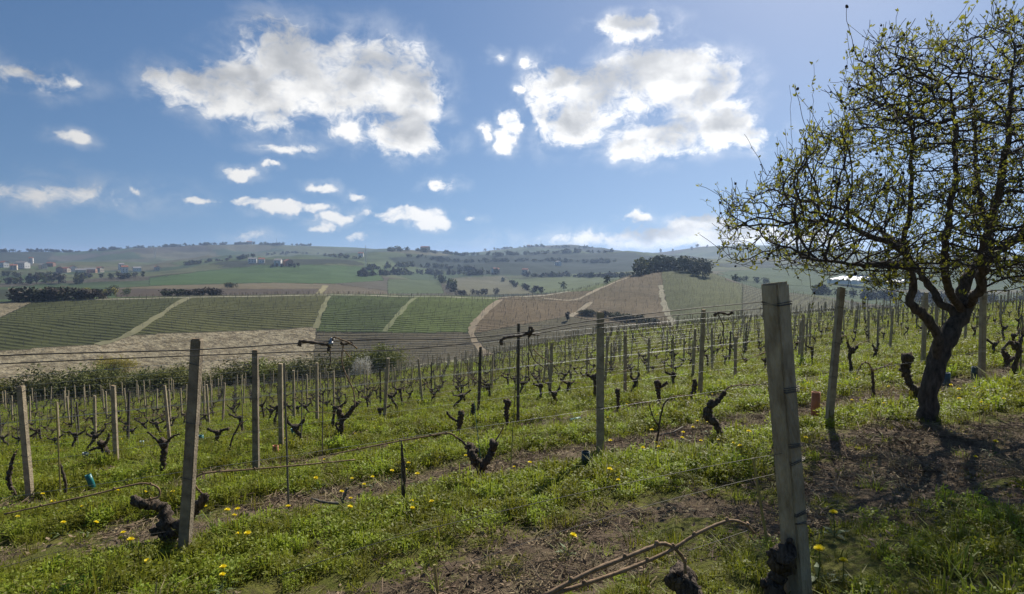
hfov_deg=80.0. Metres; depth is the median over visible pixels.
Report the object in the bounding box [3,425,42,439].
old vine
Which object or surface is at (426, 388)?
trellis wire
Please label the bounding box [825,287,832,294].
tree
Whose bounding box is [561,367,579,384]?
old vine
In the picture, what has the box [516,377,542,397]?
old vine
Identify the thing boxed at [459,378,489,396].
old vine
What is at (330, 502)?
dead branch
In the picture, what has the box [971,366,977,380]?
vine guard
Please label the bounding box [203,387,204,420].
vineyard post
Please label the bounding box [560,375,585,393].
old vine
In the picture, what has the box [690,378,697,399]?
old vine
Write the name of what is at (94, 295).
hedge bush
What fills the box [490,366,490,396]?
stake
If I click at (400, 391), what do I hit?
old vine
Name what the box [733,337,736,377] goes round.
vineyard post
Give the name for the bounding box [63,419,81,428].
old vine
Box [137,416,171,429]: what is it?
old vine
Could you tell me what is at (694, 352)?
vineyard post
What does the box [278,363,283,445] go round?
vineyard post
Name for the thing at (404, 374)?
trellis wire
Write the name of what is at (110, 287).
budding bush
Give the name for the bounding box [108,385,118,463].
vineyard post
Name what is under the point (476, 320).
path
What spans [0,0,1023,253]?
sky
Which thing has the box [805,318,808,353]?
vineyard post
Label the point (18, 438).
old vine
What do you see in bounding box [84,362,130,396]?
shrub
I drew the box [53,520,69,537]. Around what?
dandelion
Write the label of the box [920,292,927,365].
vineyard post
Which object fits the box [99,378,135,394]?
shrub
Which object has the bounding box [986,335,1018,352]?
old vine
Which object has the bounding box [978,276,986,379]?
vineyard post
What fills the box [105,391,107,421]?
vineyard post
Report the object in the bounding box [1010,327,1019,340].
old vine
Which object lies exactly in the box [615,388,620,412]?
old vine
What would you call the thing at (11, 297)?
hedge bush
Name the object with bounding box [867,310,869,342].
vineyard post
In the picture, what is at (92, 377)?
shrub
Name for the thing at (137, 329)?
path
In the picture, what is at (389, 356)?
shrub
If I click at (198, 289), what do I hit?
hedge bush
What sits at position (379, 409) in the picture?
old vine
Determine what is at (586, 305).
path
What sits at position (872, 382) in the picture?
old vine
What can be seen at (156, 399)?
vineyard post
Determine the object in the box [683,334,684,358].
vineyard post
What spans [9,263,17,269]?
house
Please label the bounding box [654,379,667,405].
old vine
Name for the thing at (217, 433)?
old vine
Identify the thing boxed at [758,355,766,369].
old vine
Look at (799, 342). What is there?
vineyard post
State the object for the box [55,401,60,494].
stake
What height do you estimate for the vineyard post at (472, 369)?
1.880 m
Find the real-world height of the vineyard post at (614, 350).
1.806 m
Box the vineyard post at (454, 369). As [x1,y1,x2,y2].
[453,356,455,384]
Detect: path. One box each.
[4,291,567,302]
[94,298,190,344]
[313,296,330,327]
[316,285,328,293]
[383,298,415,331]
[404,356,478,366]
[468,299,502,355]
[544,275,636,300]
[568,302,592,316]
[658,285,677,324]
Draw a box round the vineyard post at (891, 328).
[889,309,893,348]
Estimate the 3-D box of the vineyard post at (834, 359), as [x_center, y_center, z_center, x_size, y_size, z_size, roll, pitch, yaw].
[4.329,0.855,8.234,0.149,1.994,0.102,3,4,-4]
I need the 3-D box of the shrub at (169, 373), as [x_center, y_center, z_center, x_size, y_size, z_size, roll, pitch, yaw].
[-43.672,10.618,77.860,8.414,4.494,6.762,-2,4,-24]
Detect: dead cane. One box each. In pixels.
[297,337,356,367]
[340,341,355,405]
[499,326,551,367]
[713,311,732,344]
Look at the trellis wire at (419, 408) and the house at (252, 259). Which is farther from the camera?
the house at (252, 259)
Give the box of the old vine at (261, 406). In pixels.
[259,396,276,419]
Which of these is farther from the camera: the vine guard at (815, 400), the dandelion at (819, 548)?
the vine guard at (815, 400)
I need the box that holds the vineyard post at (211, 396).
[210,384,211,411]
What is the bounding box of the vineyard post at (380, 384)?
[379,369,381,403]
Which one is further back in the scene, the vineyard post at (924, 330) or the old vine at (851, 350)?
the vineyard post at (924, 330)
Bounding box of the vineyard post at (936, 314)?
[934,304,937,324]
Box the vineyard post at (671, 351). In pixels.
[671,338,672,363]
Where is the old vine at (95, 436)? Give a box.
[86,424,131,450]
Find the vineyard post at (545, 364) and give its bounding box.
[543,348,546,384]
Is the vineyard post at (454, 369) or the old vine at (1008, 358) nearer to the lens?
the old vine at (1008, 358)
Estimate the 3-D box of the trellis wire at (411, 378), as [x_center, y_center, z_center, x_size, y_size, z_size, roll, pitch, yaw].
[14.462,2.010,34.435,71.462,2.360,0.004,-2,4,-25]
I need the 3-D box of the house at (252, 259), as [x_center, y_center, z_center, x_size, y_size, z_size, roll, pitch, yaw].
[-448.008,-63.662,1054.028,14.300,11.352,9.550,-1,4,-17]
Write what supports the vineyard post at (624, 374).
on the ground at (852, 544)
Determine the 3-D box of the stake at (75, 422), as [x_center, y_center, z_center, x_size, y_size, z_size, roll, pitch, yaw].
[-13.063,3.943,18.306,0.024,1.638,0.029,2,7,31]
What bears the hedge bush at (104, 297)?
on the hills
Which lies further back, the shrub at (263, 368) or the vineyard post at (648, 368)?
the shrub at (263, 368)
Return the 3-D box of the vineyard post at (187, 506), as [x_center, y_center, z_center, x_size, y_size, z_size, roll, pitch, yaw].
[-2.646,1.283,4.962,0.152,1.926,0.103,5,4,-5]
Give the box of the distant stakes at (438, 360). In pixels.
[0,292,1021,417]
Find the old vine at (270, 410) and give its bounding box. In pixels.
[266,400,290,422]
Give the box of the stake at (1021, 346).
[1020,316,1022,370]
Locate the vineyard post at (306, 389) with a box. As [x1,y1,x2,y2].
[306,374,307,404]
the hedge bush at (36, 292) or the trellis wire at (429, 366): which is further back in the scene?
the hedge bush at (36, 292)
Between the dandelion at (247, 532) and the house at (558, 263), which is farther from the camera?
the house at (558, 263)
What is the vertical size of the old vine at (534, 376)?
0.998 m
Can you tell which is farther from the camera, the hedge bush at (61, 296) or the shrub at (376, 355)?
the hedge bush at (61, 296)
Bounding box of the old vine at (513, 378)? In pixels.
[492,373,520,392]
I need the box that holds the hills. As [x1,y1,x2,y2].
[0,244,1023,394]
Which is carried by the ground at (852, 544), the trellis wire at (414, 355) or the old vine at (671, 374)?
the old vine at (671, 374)
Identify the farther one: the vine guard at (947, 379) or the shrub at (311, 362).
the shrub at (311, 362)
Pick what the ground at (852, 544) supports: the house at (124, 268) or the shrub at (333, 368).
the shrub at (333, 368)
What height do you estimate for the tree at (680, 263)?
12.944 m
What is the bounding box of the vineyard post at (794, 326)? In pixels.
[793,317,795,338]
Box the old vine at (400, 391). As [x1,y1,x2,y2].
[371,382,402,404]
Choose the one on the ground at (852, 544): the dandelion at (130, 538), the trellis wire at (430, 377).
the dandelion at (130, 538)
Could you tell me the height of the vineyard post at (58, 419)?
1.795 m
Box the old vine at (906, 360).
[898,352,919,397]
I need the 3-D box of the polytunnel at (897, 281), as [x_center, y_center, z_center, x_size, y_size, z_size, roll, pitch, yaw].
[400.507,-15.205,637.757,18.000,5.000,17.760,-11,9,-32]
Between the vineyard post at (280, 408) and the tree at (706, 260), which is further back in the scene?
the tree at (706, 260)
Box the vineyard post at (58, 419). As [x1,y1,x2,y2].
[55,402,59,440]
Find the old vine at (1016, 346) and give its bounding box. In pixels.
[1008,326,1023,376]
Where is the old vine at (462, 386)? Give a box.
[460,378,482,392]
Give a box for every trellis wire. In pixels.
[0,302,758,355]
[0,308,762,364]
[0,317,1002,441]
[1,292,1013,377]
[1,294,1021,387]
[1,295,1015,408]
[1,295,1019,417]
[1,310,1016,423]
[1,331,1005,465]
[2,296,945,407]
[2,296,989,410]
[2,299,1008,403]
[2,307,1021,436]
[2,314,938,435]
[2,323,1023,450]
[2,520,267,567]
[3,300,989,422]
[3,300,1019,429]
[3,311,1023,423]
[4,296,1021,406]
[4,301,878,405]
[4,345,1022,497]
[5,305,1010,423]
[5,320,1013,444]
[6,296,997,414]
[6,298,1015,392]
[6,299,1010,422]
[6,314,994,438]
[7,304,997,432]
[8,296,1015,419]
[8,301,991,425]
[10,292,1004,408]
[10,299,1016,398]
[10,301,1022,422]
[14,292,1015,409]
[62,299,1018,417]
[64,307,1018,417]
[272,453,781,577]
[462,474,773,564]
[686,531,745,551]
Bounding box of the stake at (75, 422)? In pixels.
[73,402,78,443]
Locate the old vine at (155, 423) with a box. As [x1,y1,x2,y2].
[119,415,165,437]
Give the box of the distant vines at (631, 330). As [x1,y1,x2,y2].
[0,298,1020,421]
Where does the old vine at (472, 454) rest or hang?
on the ground at (852, 544)
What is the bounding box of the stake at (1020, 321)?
[1018,304,1022,338]
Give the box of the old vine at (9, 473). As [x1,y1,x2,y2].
[5,450,17,499]
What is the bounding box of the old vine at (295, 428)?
[284,411,335,439]
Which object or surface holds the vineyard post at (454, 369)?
on the ground at (852, 544)
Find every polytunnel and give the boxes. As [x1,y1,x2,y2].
[827,275,874,284]
[883,279,908,285]
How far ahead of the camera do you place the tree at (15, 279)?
697.22 m
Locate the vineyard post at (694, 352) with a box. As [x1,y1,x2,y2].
[691,328,696,378]
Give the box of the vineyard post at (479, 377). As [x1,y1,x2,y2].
[476,346,481,413]
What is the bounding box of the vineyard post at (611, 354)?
[610,343,611,366]
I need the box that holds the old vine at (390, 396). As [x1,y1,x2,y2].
[365,386,397,409]
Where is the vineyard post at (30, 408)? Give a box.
[29,396,30,422]
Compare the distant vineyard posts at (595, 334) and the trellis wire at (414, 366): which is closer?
the trellis wire at (414, 366)
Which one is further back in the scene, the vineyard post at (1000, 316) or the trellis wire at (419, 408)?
the vineyard post at (1000, 316)
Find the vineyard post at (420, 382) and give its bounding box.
[417,359,422,401]
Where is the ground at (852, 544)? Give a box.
[0,306,1023,593]
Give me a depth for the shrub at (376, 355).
85.16 m
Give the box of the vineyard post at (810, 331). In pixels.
[809,319,810,343]
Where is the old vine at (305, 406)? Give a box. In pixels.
[287,398,310,412]
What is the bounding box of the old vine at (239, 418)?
[201,409,243,430]
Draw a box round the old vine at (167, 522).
[4,459,354,548]
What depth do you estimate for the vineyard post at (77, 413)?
29.06 m
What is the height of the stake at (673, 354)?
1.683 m
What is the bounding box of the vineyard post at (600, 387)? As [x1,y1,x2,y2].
[594,311,604,453]
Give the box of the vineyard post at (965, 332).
[963,324,967,340]
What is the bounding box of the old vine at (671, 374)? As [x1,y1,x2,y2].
[647,365,676,384]
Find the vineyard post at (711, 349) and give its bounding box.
[711,328,712,371]
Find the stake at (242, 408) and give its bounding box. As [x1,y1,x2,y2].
[241,389,242,429]
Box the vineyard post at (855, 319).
[854,309,856,330]
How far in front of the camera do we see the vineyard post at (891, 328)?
24.00 m
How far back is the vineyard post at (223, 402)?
23.98 m
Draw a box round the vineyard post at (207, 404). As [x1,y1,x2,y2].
[205,384,209,423]
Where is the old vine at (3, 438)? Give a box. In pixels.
[0,431,8,445]
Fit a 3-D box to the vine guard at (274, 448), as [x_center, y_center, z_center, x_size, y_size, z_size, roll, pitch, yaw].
[-4.132,2.727,10.670,0.106,0.270,0.106,0,4,0]
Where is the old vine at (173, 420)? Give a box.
[170,411,200,426]
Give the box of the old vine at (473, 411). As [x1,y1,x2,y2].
[469,403,475,418]
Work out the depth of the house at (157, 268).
1158.88 m
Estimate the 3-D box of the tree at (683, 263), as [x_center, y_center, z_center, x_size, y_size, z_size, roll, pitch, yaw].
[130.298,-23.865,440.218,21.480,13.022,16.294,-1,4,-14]
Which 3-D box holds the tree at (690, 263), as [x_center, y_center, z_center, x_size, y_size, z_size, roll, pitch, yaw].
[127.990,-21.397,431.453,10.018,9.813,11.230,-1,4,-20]
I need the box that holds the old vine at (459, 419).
[446,410,464,433]
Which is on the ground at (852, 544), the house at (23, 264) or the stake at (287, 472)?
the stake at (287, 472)
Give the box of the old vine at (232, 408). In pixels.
[212,402,236,415]
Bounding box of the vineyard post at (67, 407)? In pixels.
[66,396,69,420]
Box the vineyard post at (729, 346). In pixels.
[728,331,730,361]
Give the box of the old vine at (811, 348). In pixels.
[793,340,813,360]
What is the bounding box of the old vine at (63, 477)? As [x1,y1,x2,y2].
[60,462,66,495]
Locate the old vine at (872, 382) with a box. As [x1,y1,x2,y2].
[857,361,891,397]
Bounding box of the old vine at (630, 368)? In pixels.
[617,362,634,375]
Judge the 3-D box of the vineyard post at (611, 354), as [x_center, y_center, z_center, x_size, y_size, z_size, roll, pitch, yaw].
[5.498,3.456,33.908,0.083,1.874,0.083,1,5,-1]
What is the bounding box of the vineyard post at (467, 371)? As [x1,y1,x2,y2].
[467,359,468,386]
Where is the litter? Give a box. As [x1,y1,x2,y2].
[0,302,1023,593]
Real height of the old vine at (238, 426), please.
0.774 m
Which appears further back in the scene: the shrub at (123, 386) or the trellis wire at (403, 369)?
the shrub at (123, 386)
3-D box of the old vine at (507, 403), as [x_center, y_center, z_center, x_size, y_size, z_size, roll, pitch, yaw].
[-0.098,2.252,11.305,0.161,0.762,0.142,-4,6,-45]
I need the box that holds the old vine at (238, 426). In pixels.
[228,419,247,449]
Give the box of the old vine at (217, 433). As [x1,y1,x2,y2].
[206,427,229,443]
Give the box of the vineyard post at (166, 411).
[163,385,170,437]
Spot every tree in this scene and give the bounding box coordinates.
[12,277,20,283]
[32,274,40,283]
[40,273,50,282]
[47,274,55,281]
[52,273,66,281]
[80,274,83,283]
[439,275,446,282]
[558,281,566,288]
[604,275,611,282]
[630,260,647,275]
[634,257,650,273]
[637,258,653,272]
[651,257,668,270]
[656,259,670,270]
[665,255,678,269]
[667,261,680,269]
[675,255,689,270]
[676,256,703,271]
[686,260,696,271]
[688,258,708,271]
[690,261,701,275]
[692,259,714,275]
[695,0,1023,421]
[700,263,711,277]
[811,284,821,294]
[815,283,825,294]
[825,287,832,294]
[848,290,857,296]
[859,289,866,298]
[863,290,873,299]
[874,290,882,298]
[880,290,886,298]
[886,291,897,300]
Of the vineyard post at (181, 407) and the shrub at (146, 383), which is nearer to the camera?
the vineyard post at (181, 407)
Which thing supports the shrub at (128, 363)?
on the hills
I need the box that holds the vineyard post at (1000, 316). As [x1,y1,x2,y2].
[999,295,1001,325]
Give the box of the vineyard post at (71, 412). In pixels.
[70,398,72,427]
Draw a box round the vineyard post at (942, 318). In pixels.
[941,309,943,327]
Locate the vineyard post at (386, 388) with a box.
[383,358,389,418]
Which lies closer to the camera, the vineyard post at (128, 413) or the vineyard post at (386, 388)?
the vineyard post at (386, 388)
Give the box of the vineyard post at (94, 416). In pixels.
[93,395,96,442]
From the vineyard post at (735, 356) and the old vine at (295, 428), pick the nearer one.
the old vine at (295, 428)
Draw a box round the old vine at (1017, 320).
[1014,315,1020,330]
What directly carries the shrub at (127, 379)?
on the ground at (852, 544)
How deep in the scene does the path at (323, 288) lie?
582.06 m
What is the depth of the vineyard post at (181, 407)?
33.70 m
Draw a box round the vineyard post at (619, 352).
[619,337,620,364]
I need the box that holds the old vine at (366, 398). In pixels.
[361,389,382,406]
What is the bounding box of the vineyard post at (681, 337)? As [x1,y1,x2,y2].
[680,327,681,346]
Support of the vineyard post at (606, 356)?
on the ground at (852, 544)
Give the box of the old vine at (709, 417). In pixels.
[702,384,759,441]
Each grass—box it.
[0,302,1023,593]
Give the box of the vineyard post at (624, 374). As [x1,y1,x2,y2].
[622,332,626,392]
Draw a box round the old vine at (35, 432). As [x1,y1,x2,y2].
[29,426,67,436]
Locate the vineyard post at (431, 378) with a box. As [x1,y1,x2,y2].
[430,362,431,395]
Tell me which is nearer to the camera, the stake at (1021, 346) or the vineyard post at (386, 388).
the stake at (1021, 346)
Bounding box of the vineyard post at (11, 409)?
[11,396,12,420]
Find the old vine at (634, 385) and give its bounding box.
[604,367,639,391]
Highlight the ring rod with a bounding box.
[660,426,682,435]
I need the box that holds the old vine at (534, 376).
[521,370,539,383]
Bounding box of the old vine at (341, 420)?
[335,402,358,437]
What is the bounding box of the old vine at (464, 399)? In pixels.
[436,386,470,401]
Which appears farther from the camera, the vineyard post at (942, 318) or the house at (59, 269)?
the house at (59, 269)
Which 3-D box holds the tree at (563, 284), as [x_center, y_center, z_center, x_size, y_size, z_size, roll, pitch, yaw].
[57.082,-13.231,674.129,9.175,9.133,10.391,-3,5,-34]
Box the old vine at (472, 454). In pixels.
[330,426,503,476]
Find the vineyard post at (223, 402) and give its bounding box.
[221,383,225,421]
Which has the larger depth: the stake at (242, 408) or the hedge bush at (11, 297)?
the hedge bush at (11, 297)
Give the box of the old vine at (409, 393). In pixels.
[388,388,413,399]
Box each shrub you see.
[0,377,18,404]
[0,378,14,396]
[0,381,55,401]
[0,382,16,403]
[4,363,89,400]
[13,381,73,401]
[26,378,61,399]
[42,376,82,398]
[51,361,119,398]
[56,374,99,398]
[63,362,140,397]
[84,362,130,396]
[92,353,119,370]
[96,369,150,395]
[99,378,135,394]
[106,359,130,373]
[109,365,170,395]
[113,355,142,372]
[131,367,183,393]
[135,361,203,392]
[154,367,214,391]
[162,368,188,390]
[203,363,239,387]
[211,369,240,385]
[212,356,267,386]
[231,364,266,384]
[239,356,297,382]
[259,354,301,382]
[268,356,308,380]
[283,359,313,381]
[289,350,339,379]
[312,361,343,378]
[318,348,369,376]
[331,357,367,377]
[340,357,375,375]
[350,354,371,375]
[351,349,396,374]
[361,343,399,372]
[365,343,401,372]
[367,342,419,371]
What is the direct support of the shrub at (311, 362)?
on the ground at (852, 544)
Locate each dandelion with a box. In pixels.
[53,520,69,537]
[80,520,98,536]
[123,536,142,561]
[207,572,236,593]
[211,564,237,593]
[244,530,258,544]
[309,476,327,490]
[556,532,576,555]
[811,544,833,581]
[816,509,846,539]
[828,557,856,583]
[984,439,1000,455]
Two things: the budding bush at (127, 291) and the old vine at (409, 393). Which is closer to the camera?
the old vine at (409, 393)
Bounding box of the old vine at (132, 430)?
[108,425,136,433]
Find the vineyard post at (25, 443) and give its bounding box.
[15,385,34,500]
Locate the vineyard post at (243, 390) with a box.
[243,379,244,403]
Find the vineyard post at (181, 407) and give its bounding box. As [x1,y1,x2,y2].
[180,388,182,417]
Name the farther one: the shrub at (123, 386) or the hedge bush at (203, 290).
the hedge bush at (203, 290)
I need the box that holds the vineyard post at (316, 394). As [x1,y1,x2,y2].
[315,362,318,419]
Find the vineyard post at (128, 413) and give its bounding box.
[126,391,130,440]
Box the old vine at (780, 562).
[759,538,796,593]
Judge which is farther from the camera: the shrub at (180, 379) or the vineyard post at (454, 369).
the shrub at (180, 379)
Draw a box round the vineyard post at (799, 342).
[798,320,801,357]
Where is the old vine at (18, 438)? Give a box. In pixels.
[12,428,50,445]
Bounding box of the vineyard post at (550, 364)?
[548,343,552,395]
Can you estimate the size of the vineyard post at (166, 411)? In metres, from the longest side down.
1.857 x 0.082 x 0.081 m
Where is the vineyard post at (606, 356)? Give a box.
[604,337,608,382]
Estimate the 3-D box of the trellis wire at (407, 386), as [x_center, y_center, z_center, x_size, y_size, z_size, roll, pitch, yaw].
[18.281,2.825,43.311,90.151,3.151,0.004,-2,4,-25]
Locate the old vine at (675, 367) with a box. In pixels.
[653,362,682,371]
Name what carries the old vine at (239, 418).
on the ground at (852, 544)
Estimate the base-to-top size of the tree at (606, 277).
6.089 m
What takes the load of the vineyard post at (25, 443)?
on the ground at (852, 544)
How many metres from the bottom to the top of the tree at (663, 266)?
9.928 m
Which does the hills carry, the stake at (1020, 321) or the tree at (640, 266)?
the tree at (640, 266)
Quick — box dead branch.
[311,488,347,504]
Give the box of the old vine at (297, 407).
[288,401,304,415]
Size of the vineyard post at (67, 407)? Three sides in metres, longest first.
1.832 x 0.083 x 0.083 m
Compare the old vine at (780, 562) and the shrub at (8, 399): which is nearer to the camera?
the old vine at (780, 562)
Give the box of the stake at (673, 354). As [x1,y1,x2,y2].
[673,331,673,382]
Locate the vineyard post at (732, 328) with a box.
[732,319,733,337]
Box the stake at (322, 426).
[322,396,322,455]
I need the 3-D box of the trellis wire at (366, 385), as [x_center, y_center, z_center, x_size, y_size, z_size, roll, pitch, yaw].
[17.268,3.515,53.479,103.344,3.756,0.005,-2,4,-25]
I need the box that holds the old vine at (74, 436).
[69,424,100,446]
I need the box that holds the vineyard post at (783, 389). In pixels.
[761,281,812,593]
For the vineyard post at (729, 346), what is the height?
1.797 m
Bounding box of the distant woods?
[0,241,630,277]
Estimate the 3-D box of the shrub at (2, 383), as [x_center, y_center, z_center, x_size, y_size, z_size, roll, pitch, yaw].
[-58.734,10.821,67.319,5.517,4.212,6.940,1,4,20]
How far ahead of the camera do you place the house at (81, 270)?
1022.75 m
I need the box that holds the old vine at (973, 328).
[968,323,978,337]
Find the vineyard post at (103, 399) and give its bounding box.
[102,389,104,412]
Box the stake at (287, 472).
[283,363,289,517]
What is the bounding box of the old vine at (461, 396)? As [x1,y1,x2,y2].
[431,390,463,409]
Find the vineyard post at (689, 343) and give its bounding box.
[688,331,689,355]
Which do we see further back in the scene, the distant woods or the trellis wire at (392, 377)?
the distant woods
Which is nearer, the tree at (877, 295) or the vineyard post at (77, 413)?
the vineyard post at (77, 413)
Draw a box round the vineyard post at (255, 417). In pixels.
[248,349,259,472]
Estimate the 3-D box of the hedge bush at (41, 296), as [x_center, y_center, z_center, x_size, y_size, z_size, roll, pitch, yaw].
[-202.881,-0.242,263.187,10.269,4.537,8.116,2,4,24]
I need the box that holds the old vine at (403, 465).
[400,444,405,497]
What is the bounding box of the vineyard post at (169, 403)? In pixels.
[168,390,171,424]
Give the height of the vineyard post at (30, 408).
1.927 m
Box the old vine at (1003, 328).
[994,319,1007,340]
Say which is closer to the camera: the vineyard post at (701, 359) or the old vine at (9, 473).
the old vine at (9, 473)
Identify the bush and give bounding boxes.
[5,286,32,301]
[14,286,49,300]
[14,290,38,301]
[33,290,50,300]
[36,285,65,299]
[36,294,53,300]
[40,286,73,299]
[44,287,63,299]
[55,288,78,299]
[56,291,72,299]
[70,287,93,298]
[77,288,103,298]
[88,289,111,298]
[89,289,102,298]
[103,287,118,295]
[104,285,117,295]
[121,288,131,294]
[158,288,173,295]
[160,290,175,295]
[170,288,186,295]
[182,288,199,295]
[191,287,212,295]
[210,288,222,294]
[224,282,232,287]
[531,285,538,291]
[610,312,619,318]
[624,314,639,320]
[642,318,659,323]
[761,277,769,282]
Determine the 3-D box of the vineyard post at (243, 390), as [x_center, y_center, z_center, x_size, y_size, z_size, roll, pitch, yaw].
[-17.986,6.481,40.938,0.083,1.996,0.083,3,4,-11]
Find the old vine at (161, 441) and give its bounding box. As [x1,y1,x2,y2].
[146,431,179,472]
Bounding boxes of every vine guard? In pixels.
[85,473,96,489]
[272,445,278,452]
[581,450,589,466]
[811,391,820,418]
[941,372,950,387]
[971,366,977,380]
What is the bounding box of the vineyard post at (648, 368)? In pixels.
[647,337,649,371]
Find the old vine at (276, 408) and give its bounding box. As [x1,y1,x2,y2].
[268,397,311,425]
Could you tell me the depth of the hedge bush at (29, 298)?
258.27 m
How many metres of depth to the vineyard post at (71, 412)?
31.64 m
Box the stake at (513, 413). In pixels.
[510,355,516,468]
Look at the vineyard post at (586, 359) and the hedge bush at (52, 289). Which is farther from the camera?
the hedge bush at (52, 289)
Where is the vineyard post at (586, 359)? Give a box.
[586,347,587,371]
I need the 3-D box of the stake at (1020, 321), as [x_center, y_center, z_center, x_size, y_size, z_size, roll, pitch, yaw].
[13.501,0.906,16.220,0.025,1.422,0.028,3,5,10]
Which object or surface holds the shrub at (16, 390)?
on the ground at (852, 544)
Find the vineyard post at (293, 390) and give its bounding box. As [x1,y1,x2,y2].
[292,370,294,418]
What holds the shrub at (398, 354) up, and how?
on the ground at (852, 544)
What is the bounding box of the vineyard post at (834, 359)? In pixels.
[824,287,845,423]
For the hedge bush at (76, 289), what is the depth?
268.52 m
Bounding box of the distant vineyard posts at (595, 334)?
[2,289,1023,404]
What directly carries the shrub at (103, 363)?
on the hills
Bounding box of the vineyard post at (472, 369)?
[471,358,472,384]
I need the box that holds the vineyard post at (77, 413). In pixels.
[76,402,79,432]
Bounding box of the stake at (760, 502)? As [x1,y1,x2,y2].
[752,459,769,549]
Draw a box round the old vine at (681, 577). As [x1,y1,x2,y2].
[542,517,754,593]
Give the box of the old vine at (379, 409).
[377,400,410,420]
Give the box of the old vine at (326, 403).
[308,398,330,407]
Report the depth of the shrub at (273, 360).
81.61 m
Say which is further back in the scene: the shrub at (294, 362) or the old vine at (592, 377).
the shrub at (294, 362)
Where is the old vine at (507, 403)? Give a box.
[503,398,511,427]
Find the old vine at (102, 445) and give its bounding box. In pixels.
[89,433,110,456]
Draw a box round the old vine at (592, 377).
[586,363,618,396]
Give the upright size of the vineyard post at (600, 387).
1.901 m
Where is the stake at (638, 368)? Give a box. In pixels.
[637,350,638,387]
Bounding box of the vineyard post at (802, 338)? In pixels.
[800,314,804,360]
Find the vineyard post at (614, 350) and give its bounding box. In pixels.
[613,340,614,364]
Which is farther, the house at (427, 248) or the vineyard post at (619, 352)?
the house at (427, 248)
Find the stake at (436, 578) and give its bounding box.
[433,564,438,593]
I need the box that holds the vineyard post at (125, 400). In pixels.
[124,388,126,411]
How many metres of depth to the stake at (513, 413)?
6.59 m
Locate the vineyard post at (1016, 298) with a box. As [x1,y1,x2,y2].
[1016,290,1017,309]
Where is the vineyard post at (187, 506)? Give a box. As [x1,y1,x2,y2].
[174,338,203,552]
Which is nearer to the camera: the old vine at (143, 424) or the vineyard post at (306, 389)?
the old vine at (143, 424)
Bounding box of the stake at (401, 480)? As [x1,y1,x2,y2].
[401,440,402,498]
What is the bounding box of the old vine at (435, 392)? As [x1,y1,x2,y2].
[408,385,438,402]
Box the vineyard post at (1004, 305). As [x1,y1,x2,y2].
[1003,295,1005,314]
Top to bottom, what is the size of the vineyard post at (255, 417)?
1.906 m
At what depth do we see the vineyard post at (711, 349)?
24.43 m
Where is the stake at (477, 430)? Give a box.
[474,403,480,458]
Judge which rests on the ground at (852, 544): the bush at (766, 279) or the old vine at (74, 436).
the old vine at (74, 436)
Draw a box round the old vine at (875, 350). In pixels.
[857,339,879,358]
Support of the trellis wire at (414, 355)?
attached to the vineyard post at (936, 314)
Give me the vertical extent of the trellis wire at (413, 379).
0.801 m
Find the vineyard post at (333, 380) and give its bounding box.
[332,371,334,404]
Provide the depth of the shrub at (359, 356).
85.54 m
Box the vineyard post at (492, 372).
[491,353,493,390]
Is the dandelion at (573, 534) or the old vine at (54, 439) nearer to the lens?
the dandelion at (573, 534)
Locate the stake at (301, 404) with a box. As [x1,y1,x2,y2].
[301,375,302,435]
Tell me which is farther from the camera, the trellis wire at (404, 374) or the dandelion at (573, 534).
the trellis wire at (404, 374)
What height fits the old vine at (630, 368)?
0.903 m
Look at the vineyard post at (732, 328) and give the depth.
50.32 m
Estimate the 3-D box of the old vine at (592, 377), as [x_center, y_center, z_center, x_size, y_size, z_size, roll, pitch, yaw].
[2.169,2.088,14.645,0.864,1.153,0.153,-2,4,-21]
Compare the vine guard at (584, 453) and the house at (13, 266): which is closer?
the vine guard at (584, 453)
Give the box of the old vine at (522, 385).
[520,374,541,393]
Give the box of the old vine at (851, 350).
[841,333,858,371]
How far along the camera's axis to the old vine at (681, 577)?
2.93 m
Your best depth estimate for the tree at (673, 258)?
468.79 m
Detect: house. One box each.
[0,261,9,267]
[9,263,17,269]
[14,261,29,267]
[38,263,46,268]
[46,261,55,266]
[56,266,62,272]
[62,267,70,271]
[75,268,86,273]
[86,267,97,272]
[96,266,103,271]
[120,265,127,272]
[132,266,140,271]
[153,265,159,270]
[248,257,256,262]
[258,257,264,262]
[273,258,281,265]
[283,259,292,265]
[420,246,429,250]
[555,260,561,265]
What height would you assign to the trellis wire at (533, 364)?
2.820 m
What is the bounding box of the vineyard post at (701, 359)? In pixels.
[697,309,705,395]
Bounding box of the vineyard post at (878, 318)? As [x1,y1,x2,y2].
[876,310,879,345]
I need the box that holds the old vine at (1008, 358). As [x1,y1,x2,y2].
[1001,341,1022,368]
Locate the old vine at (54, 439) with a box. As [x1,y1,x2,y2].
[32,431,63,444]
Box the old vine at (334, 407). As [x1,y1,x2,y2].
[331,396,374,426]
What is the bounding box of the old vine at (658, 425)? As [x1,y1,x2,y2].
[621,395,693,447]
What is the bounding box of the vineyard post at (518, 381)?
[516,323,519,427]
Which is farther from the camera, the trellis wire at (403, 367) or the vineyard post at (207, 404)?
the trellis wire at (403, 367)
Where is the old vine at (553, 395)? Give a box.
[548,381,581,404]
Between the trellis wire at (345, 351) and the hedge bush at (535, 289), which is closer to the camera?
the trellis wire at (345, 351)
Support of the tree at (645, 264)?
on the hills
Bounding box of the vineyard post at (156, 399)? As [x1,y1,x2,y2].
[156,389,157,413]
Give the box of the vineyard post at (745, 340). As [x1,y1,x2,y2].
[744,328,746,353]
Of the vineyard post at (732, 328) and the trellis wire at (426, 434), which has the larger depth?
the vineyard post at (732, 328)

